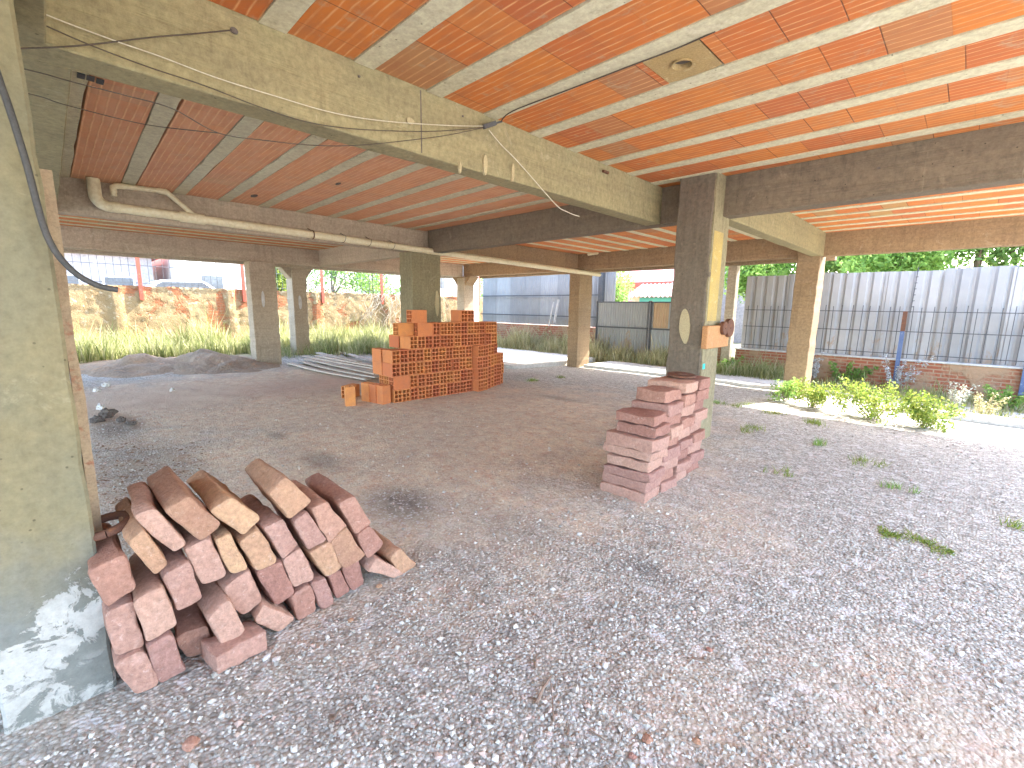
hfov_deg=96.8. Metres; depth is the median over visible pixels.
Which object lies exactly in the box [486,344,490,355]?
hollow brick
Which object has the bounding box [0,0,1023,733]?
concrete building
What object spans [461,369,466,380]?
hollow brick
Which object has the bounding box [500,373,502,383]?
hollow brick
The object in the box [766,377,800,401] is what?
leafy shrub
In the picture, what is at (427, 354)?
hollow brick
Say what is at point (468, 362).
hollow brick
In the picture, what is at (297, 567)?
stone block
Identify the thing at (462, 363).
hollow brick
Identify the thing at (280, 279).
leafy tree
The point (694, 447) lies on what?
stone slab
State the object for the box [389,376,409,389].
hollow brick
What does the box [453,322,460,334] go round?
hollow brick
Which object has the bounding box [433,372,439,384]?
hollow brick
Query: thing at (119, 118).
electric wire
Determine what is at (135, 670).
stone block
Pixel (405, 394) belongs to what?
hollow brick
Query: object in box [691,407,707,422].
stone slab
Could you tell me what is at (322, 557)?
stone block
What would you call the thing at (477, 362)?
hollow brick
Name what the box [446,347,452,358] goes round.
hollow brick
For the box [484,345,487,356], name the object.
hollow brick
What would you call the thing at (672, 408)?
stone slab
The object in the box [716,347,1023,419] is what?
fence weeds
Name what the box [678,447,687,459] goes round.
stone slab
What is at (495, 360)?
hollow brick
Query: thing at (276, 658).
white pebble
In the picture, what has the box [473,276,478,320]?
white pillar
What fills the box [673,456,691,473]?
stone slab
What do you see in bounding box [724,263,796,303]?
leafy tree
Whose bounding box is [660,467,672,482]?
stone slab
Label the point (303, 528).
stone block
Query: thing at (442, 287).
window
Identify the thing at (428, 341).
hollow brick
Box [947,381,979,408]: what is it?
tall weed
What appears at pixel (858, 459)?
grass tuft
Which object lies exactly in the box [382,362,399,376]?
hollow brick
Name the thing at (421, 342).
hollow brick
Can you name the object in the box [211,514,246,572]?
stone block
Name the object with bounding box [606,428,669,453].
stone slab
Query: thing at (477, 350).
hollow brick
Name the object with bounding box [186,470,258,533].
stone block
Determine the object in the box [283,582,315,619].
stone block
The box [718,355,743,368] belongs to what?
tall weed
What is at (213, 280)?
window
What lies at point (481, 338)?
hollow brick
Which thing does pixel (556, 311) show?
stake
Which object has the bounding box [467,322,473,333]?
hollow brick
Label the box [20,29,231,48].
electric wire
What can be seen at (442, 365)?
hollow brick
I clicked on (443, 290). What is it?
house
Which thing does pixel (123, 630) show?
stone block
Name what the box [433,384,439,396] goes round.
hollow brick
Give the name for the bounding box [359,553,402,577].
stone block
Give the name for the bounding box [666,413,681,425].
stone slab
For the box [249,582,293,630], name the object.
stone block
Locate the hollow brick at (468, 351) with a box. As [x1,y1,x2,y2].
[466,346,471,357]
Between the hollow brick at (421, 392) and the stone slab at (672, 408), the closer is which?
the stone slab at (672, 408)
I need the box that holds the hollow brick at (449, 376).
[447,371,452,382]
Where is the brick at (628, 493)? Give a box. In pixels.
[600,481,658,503]
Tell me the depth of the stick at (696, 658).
1.96 m
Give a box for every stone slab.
[602,470,660,493]
[603,441,667,461]
[604,463,664,482]
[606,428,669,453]
[607,452,662,472]
[616,407,666,426]
[616,420,670,437]
[632,399,683,416]
[636,385,680,402]
[648,377,697,393]
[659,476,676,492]
[660,457,677,469]
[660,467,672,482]
[662,444,680,461]
[664,375,709,389]
[665,423,682,440]
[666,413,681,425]
[668,436,677,445]
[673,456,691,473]
[673,470,685,480]
[677,393,695,407]
[677,436,692,450]
[678,427,689,440]
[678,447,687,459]
[680,415,694,429]
[681,404,694,416]
[686,461,698,473]
[687,440,701,454]
[687,449,704,464]
[689,428,704,442]
[690,420,701,432]
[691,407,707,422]
[693,388,708,401]
[694,400,703,410]
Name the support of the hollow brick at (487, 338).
on the hollow brick at (489, 349)
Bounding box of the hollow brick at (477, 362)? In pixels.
[472,357,482,368]
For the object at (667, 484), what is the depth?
3.81 m
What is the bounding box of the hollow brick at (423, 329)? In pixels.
[414,323,432,335]
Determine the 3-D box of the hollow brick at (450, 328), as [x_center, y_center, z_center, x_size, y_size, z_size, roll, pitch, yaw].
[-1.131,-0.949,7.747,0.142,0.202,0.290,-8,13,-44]
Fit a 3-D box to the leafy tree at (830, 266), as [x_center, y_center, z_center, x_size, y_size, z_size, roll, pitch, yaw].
[10.616,-3.326,15.067,4.194,5.241,2.968,10,13,44]
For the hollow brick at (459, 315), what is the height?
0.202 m
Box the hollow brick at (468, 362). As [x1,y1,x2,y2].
[466,357,471,368]
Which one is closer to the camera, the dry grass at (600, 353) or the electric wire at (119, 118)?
the electric wire at (119, 118)
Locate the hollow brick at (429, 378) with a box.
[425,373,432,385]
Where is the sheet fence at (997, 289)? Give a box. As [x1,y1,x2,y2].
[740,265,1023,366]
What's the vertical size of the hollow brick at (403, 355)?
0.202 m
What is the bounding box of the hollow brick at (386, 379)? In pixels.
[384,376,388,384]
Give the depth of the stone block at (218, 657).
1.91 m
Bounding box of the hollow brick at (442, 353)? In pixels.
[439,347,445,359]
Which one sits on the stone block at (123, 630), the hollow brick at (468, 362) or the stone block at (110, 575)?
the stone block at (110, 575)
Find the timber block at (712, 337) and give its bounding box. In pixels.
[701,325,728,348]
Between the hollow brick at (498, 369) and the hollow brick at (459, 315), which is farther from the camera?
the hollow brick at (498, 369)
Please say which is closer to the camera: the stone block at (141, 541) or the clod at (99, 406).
the stone block at (141, 541)
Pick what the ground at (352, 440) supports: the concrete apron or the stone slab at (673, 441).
the concrete apron
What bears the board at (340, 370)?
on the ground at (352, 440)
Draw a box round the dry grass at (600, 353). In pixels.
[497,314,668,365]
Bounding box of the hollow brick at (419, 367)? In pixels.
[416,361,423,374]
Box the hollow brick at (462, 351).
[459,346,465,357]
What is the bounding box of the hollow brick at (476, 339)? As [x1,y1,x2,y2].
[474,334,478,344]
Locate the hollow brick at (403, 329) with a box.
[393,323,413,335]
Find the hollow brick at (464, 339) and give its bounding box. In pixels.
[461,334,467,345]
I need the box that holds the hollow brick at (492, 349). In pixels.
[491,344,493,354]
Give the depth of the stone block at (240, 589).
1.99 m
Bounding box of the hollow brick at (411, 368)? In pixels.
[408,362,415,374]
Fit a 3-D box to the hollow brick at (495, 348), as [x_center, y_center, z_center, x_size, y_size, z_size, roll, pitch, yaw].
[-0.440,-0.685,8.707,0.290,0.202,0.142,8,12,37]
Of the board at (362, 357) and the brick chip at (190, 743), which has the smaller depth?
the brick chip at (190, 743)
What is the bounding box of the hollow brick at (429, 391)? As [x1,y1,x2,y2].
[426,385,432,397]
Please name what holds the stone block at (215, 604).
on the stone block at (218, 657)
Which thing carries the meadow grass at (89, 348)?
on the ground at (352, 440)
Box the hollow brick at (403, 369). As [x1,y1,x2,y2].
[400,363,408,375]
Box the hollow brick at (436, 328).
[427,322,439,334]
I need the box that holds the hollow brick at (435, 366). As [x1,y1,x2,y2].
[432,360,438,372]
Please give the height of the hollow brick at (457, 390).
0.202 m
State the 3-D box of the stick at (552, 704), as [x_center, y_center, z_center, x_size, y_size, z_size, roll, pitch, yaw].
[0.154,1.213,1.741,0.007,0.016,0.171,1,10,1]
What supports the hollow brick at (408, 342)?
on the hollow brick at (411, 355)
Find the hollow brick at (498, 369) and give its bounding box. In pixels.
[497,364,500,374]
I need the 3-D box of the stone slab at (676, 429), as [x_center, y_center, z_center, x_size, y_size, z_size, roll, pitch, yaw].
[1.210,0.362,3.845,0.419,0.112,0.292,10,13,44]
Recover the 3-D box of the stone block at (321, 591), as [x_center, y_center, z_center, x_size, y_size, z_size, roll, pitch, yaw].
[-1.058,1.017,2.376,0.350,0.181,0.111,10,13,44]
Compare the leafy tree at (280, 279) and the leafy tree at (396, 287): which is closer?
the leafy tree at (280, 279)
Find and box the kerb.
[900,405,1023,428]
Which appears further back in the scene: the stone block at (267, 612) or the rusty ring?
the stone block at (267, 612)
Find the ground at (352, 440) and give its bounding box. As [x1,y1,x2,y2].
[0,342,1023,767]
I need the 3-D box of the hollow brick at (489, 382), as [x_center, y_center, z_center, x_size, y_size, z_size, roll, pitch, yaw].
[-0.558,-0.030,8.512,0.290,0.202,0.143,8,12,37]
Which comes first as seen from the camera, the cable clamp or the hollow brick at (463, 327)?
the cable clamp
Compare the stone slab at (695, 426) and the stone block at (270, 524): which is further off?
the stone slab at (695, 426)
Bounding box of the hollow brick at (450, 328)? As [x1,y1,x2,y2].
[445,322,453,334]
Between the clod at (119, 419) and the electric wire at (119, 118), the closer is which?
the electric wire at (119, 118)
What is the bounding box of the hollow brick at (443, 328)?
[435,322,447,334]
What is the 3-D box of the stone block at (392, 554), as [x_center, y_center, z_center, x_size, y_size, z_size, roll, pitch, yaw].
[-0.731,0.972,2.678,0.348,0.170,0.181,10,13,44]
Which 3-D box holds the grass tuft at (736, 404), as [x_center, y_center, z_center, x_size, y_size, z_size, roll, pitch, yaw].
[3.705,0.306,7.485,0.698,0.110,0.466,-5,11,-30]
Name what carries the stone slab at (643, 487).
on the brick at (628, 493)
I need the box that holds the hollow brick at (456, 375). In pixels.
[453,370,460,381]
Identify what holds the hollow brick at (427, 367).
on the hollow brick at (429, 378)
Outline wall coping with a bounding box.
[735,347,1022,368]
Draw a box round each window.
[67,274,81,283]
[101,275,135,285]
[199,274,224,288]
[440,278,444,288]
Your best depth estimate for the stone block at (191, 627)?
1.95 m
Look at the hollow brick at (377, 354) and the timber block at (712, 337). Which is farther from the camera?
the hollow brick at (377, 354)
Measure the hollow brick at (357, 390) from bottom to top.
0.202 m
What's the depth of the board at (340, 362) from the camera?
11.01 m
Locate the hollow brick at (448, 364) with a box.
[445,359,451,370]
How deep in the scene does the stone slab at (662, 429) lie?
3.51 m
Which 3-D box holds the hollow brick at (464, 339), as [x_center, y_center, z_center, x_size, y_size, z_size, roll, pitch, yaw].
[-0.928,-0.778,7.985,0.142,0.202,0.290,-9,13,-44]
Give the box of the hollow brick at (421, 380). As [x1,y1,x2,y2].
[418,374,425,386]
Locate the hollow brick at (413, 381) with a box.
[409,375,417,387]
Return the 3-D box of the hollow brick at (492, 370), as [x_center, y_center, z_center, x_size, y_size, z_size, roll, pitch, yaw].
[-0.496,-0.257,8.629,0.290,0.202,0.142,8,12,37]
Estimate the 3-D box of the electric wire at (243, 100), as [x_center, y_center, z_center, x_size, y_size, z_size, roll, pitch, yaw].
[-1.056,-1.599,2.521,0.006,0.326,2.432,10,13,44]
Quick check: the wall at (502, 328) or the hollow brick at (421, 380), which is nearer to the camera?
the hollow brick at (421, 380)
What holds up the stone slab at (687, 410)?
on the stone slab at (687, 421)
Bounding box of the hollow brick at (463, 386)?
[460,381,466,392]
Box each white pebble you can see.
[262,653,270,661]
[272,656,280,661]
[602,661,607,668]
[956,650,963,655]
[993,681,1000,686]
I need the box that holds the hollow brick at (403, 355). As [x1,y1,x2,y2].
[395,348,407,362]
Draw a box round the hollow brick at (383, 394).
[376,384,390,404]
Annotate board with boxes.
[287,362,370,379]
[300,361,378,377]
[302,355,372,368]
[304,358,374,374]
[314,355,372,366]
[315,352,361,361]
[340,352,371,360]
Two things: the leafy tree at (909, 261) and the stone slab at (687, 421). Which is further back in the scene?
the leafy tree at (909, 261)
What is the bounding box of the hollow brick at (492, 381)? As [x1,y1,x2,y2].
[491,376,493,386]
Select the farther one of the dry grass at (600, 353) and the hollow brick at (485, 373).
the dry grass at (600, 353)
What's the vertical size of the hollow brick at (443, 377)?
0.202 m
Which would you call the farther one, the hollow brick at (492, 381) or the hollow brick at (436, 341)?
the hollow brick at (492, 381)
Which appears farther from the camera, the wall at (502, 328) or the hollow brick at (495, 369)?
the wall at (502, 328)
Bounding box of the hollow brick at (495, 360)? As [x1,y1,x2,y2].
[493,354,496,364]
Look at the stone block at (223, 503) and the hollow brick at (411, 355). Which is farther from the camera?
the hollow brick at (411, 355)
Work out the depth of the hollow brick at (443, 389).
7.72 m
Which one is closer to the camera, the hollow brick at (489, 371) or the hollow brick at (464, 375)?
the hollow brick at (464, 375)
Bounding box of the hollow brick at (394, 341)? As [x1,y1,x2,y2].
[389,334,399,347]
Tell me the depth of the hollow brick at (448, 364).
7.76 m
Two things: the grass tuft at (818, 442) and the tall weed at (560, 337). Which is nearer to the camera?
the grass tuft at (818, 442)
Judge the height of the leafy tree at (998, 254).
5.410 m
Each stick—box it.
[331,704,342,721]
[535,675,552,704]
[550,681,554,721]
[566,724,569,736]
[589,729,606,741]
[694,657,710,663]
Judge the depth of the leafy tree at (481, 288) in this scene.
25.60 m
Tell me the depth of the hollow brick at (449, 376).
7.81 m
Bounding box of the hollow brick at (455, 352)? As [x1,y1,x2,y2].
[453,346,458,358]
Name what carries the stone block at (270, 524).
on the stone block at (297, 567)
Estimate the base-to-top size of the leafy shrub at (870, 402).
0.659 m
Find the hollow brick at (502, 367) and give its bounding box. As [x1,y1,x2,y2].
[500,363,503,372]
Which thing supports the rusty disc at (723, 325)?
attached to the timber block at (712, 337)
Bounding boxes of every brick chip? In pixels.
[182,735,199,751]
[628,752,636,759]
[642,733,652,743]
[692,737,700,744]
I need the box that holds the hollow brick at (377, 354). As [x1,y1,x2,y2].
[372,348,385,361]
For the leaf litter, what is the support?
on the ground at (352, 440)
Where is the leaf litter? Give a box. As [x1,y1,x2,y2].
[95,440,209,503]
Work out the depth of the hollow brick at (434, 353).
7.50 m
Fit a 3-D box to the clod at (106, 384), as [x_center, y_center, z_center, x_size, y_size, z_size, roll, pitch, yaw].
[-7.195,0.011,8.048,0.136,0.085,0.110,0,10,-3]
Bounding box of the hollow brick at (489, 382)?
[488,377,490,388]
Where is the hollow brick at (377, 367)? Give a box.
[372,361,382,374]
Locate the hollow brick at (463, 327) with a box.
[461,322,466,333]
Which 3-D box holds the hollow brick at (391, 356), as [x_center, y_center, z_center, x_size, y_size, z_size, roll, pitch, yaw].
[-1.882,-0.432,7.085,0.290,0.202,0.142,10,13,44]
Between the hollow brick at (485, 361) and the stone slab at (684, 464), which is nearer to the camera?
the stone slab at (684, 464)
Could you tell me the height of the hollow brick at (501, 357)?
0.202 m
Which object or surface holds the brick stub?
on the ground at (352, 440)
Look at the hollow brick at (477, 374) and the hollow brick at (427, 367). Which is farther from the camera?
the hollow brick at (477, 374)
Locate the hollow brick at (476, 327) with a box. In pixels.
[474,322,479,333]
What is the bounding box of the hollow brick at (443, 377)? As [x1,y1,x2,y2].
[440,371,446,383]
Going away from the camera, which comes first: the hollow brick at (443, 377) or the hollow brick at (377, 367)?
the hollow brick at (377, 367)
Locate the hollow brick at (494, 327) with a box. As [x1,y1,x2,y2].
[484,321,496,332]
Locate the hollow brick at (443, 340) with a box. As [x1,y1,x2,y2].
[440,335,447,347]
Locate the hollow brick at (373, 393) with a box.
[369,383,380,402]
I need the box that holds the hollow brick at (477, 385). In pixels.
[472,380,482,391]
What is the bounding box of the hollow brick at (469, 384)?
[466,380,471,391]
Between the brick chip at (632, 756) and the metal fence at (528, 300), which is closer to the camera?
the brick chip at (632, 756)
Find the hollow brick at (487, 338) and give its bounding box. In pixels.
[485,333,490,344]
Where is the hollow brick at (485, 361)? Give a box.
[483,356,487,367]
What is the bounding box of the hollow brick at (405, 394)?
[402,388,409,401]
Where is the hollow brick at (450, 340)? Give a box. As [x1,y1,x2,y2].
[447,335,453,346]
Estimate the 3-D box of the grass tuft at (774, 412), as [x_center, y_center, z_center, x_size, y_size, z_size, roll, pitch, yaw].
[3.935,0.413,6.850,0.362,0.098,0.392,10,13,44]
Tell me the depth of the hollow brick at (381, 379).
7.26 m
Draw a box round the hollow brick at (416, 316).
[406,310,426,322]
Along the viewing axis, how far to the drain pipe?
6.30 m
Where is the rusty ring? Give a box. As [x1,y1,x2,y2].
[93,511,129,541]
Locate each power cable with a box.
[0,70,117,291]
[501,31,714,121]
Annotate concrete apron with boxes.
[497,347,596,368]
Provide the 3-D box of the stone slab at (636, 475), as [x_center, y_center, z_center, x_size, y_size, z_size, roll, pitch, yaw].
[0.993,0.696,3.701,0.414,0.095,0.290,10,13,44]
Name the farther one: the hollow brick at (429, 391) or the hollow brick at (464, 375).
the hollow brick at (464, 375)
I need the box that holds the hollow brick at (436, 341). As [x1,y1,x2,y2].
[432,335,439,347]
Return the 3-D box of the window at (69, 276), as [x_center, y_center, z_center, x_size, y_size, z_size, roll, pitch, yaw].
[-16.722,-3.538,16.823,0.050,1.100,1.200,10,13,44]
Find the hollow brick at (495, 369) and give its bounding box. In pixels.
[494,364,496,374]
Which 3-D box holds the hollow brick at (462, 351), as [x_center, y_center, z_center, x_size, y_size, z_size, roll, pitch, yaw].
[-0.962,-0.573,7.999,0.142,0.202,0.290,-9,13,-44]
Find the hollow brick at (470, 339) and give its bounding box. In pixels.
[468,334,473,345]
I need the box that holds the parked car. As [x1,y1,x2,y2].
[145,280,212,287]
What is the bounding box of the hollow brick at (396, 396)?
[390,389,402,402]
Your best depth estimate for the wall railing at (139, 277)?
14.75 m
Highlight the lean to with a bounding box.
[628,283,672,301]
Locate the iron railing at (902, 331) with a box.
[744,267,1023,395]
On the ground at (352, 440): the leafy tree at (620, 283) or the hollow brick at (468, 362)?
the leafy tree at (620, 283)
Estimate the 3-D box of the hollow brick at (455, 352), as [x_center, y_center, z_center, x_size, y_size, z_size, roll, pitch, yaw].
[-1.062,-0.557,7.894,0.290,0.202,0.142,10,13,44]
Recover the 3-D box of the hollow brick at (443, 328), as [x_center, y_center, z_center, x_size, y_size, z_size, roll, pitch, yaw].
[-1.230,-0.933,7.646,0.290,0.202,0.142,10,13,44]
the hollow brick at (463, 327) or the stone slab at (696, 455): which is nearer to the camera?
the stone slab at (696, 455)
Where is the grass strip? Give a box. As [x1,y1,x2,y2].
[877,520,955,560]
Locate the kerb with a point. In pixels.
(995, 420)
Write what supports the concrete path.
on the ground at (352, 440)
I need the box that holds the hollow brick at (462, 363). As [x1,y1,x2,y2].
[459,358,465,369]
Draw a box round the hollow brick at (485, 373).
[483,367,487,378]
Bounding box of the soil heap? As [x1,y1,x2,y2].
[69,348,279,377]
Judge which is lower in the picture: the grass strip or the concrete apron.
the grass strip
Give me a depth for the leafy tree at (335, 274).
19.25 m
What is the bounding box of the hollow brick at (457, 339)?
[454,334,460,346]
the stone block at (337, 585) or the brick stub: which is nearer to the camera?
the stone block at (337, 585)
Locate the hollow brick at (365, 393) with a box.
[361,382,374,401]
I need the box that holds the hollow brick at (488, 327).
[476,321,491,332]
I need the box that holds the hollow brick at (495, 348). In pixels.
[494,344,496,353]
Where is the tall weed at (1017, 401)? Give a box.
[981,384,1023,408]
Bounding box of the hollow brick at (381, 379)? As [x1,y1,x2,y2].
[379,375,383,383]
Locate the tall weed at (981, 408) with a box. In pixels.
[973,392,1010,414]
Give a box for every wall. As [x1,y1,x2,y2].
[68,284,482,343]
[497,323,595,343]
[734,349,1022,398]
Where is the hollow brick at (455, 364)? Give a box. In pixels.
[452,358,458,370]
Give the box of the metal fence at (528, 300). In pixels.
[481,272,616,326]
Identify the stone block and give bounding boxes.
[87,523,135,605]
[102,592,143,654]
[110,642,157,693]
[115,497,166,573]
[127,481,185,550]
[129,553,175,640]
[137,616,185,682]
[147,466,219,539]
[155,538,201,609]
[172,602,212,656]
[175,521,225,583]
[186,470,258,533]
[194,572,244,642]
[201,620,266,673]
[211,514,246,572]
[217,557,261,613]
[219,520,275,569]
[240,494,296,557]
[241,554,293,604]
[245,458,310,517]
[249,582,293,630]
[271,503,325,548]
[271,545,313,586]
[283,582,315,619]
[290,532,340,575]
[291,480,345,542]
[305,473,370,533]
[306,557,333,608]
[313,564,348,597]
[331,527,364,567]
[340,561,362,589]
[348,525,382,557]
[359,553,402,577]
[372,528,415,572]
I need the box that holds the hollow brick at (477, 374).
[472,368,482,379]
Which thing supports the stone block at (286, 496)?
on the stone block at (303, 528)
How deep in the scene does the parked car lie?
15.87 m
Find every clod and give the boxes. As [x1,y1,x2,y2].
[89,415,105,422]
[92,387,100,391]
[96,403,104,409]
[98,408,118,418]
[101,382,109,386]
[116,416,125,422]
[124,421,136,424]
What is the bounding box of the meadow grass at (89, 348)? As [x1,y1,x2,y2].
[73,305,503,362]
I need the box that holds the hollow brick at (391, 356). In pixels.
[382,349,399,363]
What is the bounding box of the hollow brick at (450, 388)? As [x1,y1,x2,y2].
[447,382,453,394]
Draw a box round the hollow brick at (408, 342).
[400,336,417,348]
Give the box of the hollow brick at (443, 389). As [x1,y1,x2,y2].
[440,383,446,395]
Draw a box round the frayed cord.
[489,130,577,215]
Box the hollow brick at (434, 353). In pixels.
[431,348,438,360]
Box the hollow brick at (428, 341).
[425,335,432,347]
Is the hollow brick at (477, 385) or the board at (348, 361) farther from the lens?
the board at (348, 361)
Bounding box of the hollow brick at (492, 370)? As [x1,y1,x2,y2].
[491,365,493,376]
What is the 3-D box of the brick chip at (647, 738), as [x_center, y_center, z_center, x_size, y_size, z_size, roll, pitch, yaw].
[0.476,1.247,1.599,0.038,0.013,0.040,10,13,44]
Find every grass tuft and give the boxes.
[718,401,754,407]
[740,423,765,433]
[761,409,786,414]
[763,465,794,476]
[804,417,828,427]
[814,434,827,446]
[848,455,890,467]
[876,476,920,493]
[999,515,1023,530]
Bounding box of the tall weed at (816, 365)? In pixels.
[811,350,824,380]
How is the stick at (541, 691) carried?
on the ground at (352, 440)
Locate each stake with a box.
[548,302,553,325]
[553,299,559,322]
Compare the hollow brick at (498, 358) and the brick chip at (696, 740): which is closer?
the brick chip at (696, 740)
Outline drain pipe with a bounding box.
[86,177,600,276]
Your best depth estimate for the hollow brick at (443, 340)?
7.60 m
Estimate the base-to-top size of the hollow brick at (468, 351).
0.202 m
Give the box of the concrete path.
[583,361,782,389]
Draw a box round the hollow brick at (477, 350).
[472,345,483,356]
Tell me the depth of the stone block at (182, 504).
1.83 m
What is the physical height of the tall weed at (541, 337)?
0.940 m
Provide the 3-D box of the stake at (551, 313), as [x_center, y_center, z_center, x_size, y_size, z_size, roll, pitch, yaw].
[1.444,-2.569,16.689,0.211,0.869,0.050,10,13,44]
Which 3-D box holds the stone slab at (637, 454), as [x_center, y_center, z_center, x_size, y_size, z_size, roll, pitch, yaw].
[0.993,0.523,3.674,0.441,0.088,0.290,10,13,44]
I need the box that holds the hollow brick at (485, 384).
[483,379,487,389]
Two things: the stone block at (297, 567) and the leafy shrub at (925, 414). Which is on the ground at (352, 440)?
the leafy shrub at (925, 414)
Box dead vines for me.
[359,294,448,330]
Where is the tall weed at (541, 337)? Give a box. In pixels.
[510,326,550,344]
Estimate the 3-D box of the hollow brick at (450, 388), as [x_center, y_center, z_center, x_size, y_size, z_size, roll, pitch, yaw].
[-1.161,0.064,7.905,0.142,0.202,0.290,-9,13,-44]
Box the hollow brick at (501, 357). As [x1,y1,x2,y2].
[497,352,502,362]
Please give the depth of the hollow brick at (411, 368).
7.25 m
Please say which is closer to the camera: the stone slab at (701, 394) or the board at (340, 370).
the stone slab at (701, 394)
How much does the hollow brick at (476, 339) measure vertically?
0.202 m
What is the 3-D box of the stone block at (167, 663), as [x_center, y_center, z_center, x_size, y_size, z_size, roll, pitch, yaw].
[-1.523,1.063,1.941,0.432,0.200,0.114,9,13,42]
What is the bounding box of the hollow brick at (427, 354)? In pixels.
[424,348,430,360]
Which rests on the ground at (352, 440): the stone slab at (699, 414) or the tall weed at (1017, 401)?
the tall weed at (1017, 401)
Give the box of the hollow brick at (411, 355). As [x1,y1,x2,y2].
[398,348,415,362]
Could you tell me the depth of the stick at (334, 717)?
1.67 m
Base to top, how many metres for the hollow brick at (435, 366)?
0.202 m
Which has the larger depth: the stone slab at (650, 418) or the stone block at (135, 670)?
the stone slab at (650, 418)
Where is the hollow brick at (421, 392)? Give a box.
[418,386,425,398]
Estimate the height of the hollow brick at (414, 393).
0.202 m
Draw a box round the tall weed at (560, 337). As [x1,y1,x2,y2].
[550,332,567,347]
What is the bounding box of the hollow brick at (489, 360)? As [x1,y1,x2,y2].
[488,355,490,366]
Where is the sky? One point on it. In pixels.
(972, 258)
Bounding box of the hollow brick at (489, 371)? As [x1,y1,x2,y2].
[488,366,490,377]
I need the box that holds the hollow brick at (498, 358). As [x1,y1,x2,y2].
[497,353,499,363]
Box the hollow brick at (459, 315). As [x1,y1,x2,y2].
[451,310,467,321]
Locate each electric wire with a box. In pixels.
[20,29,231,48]
[24,68,481,145]
[28,93,218,133]
[46,14,462,125]
[46,25,483,131]
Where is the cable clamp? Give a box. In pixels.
[482,120,502,128]
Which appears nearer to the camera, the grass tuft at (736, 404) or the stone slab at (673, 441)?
the stone slab at (673, 441)
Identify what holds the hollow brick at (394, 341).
on the hollow brick at (411, 355)
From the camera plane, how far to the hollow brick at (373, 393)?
7.04 m
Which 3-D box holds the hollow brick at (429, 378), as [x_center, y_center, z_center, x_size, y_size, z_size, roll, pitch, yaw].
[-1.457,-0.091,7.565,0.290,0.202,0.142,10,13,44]
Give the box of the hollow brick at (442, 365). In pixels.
[438,359,445,371]
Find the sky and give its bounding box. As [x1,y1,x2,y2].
[307,248,1023,295]
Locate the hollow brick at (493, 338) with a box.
[491,333,496,343]
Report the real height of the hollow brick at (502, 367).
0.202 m
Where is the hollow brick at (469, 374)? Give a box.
[467,369,472,380]
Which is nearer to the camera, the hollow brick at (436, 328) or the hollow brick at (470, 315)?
the hollow brick at (436, 328)
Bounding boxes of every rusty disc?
[719,321,727,334]
[725,319,733,336]
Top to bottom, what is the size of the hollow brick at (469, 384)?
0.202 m
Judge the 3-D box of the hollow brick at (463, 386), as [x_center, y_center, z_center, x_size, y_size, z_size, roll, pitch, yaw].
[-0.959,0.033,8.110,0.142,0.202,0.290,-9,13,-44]
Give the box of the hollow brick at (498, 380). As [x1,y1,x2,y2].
[496,374,499,384]
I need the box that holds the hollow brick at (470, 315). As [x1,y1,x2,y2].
[468,310,473,321]
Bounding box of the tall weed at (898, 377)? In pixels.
[882,353,934,390]
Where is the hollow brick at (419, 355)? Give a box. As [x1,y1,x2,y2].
[416,349,423,361]
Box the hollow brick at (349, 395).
[344,385,355,405]
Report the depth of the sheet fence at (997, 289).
9.56 m
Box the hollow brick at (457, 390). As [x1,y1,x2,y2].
[453,382,460,393]
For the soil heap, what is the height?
0.444 m
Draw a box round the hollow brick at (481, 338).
[479,333,484,344]
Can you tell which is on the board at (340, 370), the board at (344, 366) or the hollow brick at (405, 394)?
the board at (344, 366)
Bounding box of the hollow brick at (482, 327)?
[474,321,484,332]
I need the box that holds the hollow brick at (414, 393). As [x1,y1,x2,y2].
[410,387,417,399]
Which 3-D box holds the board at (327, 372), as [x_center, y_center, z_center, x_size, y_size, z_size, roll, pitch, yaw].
[-4.241,-0.304,10.174,3.562,0.029,0.230,9,13,40]
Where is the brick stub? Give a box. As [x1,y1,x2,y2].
[717,347,720,363]
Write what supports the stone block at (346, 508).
on the stone block at (368, 541)
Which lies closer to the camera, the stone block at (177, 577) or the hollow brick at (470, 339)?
the stone block at (177, 577)
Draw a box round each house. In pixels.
[64,253,157,285]
[152,259,245,288]
[355,272,456,295]
[615,269,673,301]
[720,268,782,342]
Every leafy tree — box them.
[275,267,286,290]
[307,269,362,292]
[342,272,396,293]
[385,276,399,293]
[454,278,482,296]
[615,271,634,301]
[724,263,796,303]
[772,256,869,274]
[835,249,968,272]
[928,246,1023,267]
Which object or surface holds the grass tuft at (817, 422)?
on the ground at (352, 440)
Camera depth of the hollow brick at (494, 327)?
8.43 m
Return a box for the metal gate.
[595,301,670,356]
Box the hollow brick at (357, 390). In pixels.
[341,383,359,398]
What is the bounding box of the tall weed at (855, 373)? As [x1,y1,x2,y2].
[827,361,879,380]
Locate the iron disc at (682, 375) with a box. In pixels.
[667,371,695,378]
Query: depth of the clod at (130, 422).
5.58 m
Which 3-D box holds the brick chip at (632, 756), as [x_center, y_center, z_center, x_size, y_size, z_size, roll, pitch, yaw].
[0.407,1.259,1.539,0.026,0.011,0.027,10,13,44]
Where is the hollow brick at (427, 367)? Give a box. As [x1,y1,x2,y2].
[424,361,431,373]
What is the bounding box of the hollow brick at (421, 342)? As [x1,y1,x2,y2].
[418,336,425,348]
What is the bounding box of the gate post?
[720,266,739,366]
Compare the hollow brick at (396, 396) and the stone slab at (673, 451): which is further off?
the hollow brick at (396, 396)
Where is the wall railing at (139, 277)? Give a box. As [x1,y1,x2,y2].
[68,253,479,305]
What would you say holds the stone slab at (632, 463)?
on the stone slab at (636, 475)
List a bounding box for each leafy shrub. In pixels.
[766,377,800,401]
[789,376,840,408]
[829,373,929,424]
[884,390,967,432]

